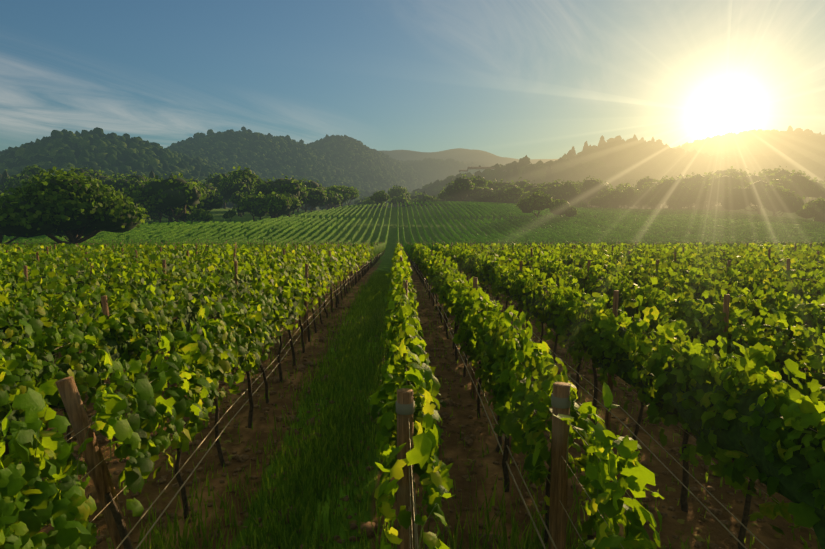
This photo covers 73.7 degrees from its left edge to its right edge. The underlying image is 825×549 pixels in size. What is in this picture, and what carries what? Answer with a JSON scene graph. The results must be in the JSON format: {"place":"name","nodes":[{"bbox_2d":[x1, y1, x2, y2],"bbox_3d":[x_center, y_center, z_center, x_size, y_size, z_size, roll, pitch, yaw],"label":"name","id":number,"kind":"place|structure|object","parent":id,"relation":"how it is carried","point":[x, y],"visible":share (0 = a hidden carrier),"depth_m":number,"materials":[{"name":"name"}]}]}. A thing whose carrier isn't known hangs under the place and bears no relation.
{"place":"outdoors","nodes":[
{"label":"outdoors","id":0,"kind":"place"},
{"bbox_2d":[2,256,820,548],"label":"vine canes","id":1,"kind":"object","parent":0,"point":[387,366],"visible":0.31,"depth_m":5.49,"materials":[{"name":"brown plant"}]},
{"bbox_2d":[3,139,820,548],"bbox_3d":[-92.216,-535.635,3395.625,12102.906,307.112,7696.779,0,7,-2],"label":"terrain","id":2,"kind":"structure","parent":0,"point":[765,531],"depth_m":7.99,"materials":[{"name":"brown soil"}]},
{"bbox_2d":[0,129,824,206],"bbox_3d":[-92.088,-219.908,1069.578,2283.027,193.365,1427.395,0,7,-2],"label":"hills","id":3,"kind":"structure","parent":2,"relation":"on","point":[341,160],"depth_m":684.87,"materials":[{"name":"green plant"}]},
{"bbox_2d":[1,201,824,262],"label":"vine rows","id":4,"kind":"object","parent":2,"relation":"on","point":[614,226],"visible":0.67,"depth_m":134.37,"materials":[{"name":"green plant"}]},
{"bbox_2d":[1,238,824,548],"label":"trellis posts","id":5,"kind":"object","parent":2,"relation":"on","point":[79,418],"visible":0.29,"depth_m":4.97,"materials":[{"name":"brown wood"}]},
{"bbox_2d":[45,304,811,548],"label":"grass tufts","id":6,"kind":"object","parent":2,"relation":"on","point":[101,438],"visible":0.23,"depth_m":7.74,"materials":[{"name":"green plant"}]},
{"bbox_2d":[55,321,816,548],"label":"fallen leaves","id":7,"kind":"object","parent":2,"relation":"on","point":[669,489],"visible":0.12,"depth_m":7.44,"materials":[{"name":"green plant"}]},
{"bbox_2d":[459,169,493,174],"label":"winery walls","id":8,"kind":"structure","parent":2,"relation":"on","point":[471,171],"depth_m":642.09,"materials":[{"name":"beige paint"}]},
{"bbox_2d":[0,164,824,243],"bbox_3d":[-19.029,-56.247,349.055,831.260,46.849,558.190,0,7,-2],"label":"tree","id":9,"kind":"object","parent":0,"point":[107,194],"depth_m":185.34,"materials":[{"name":"green plant"}]},
{"bbox_2d":[0,251,824,548],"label":"vine","id":10,"kind":"object","parent":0,"point":[754,445],"depth_m":7.60,"materials":[{"name":"brown wood"}]},
{"bbox_2d":[0,256,824,548],"bbox_3d":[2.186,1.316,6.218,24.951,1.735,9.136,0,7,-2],"label":"vine leaves","id":11,"kind":"object","parent":10,"relation":"attached to","point":[206,359],"visible":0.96,"depth_m":5.70,"materials":[{"name":"green plant"}]},
{"bbox_2d":[0,241,824,347],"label":"vine leaves","id":12,"kind":"object","parent":10,"relation":"attached to","point":[551,257],"visible":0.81,"depth_m":16.34,"materials":[{"name":"green plant"}]},
{"bbox_2d":[0,0,824,158],"label":"sky","id":13,"kind":"structure","parent":0,"point":[516,79],"materials":[{"name":"blue"}]},
{"bbox_2d":[51,270,819,548],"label":"grass","id":14,"kind":"structure","parent":0,"point":[379,281],"depth_m":7.22,"materials":[{"name":"green plant"}]},
{"bbox_2d":[459,167,506,170],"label":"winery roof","id":15,"kind":"structure","parent":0,"point":[480,168],"depth_m":645.03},
{"bbox_3d":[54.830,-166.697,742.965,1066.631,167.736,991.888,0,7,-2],"label":"conifer trunks","id":16,"kind":"object","parent":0,"visible":0},
{"bbox_2d":[0,126,818,165],"bbox_3d":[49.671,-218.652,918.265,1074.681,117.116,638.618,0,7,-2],"label":"ridge tree crowns","id":17,"kind":"object","parent":16,"relation":"on","point":[100,133],"visible":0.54,"depth_m":668.75,"materials":[{"name":"green plant"}]},
{"bbox_2d":[0,126,820,209],"bbox_3d":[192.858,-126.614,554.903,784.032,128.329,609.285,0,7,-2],"label":"conifer trees","id":18,"kind":"object","parent":16,"relation":"attached to","point":[549,176],"visible":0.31,"depth_m":592.77,"materials":[{"name":"green plant"}]}
]}

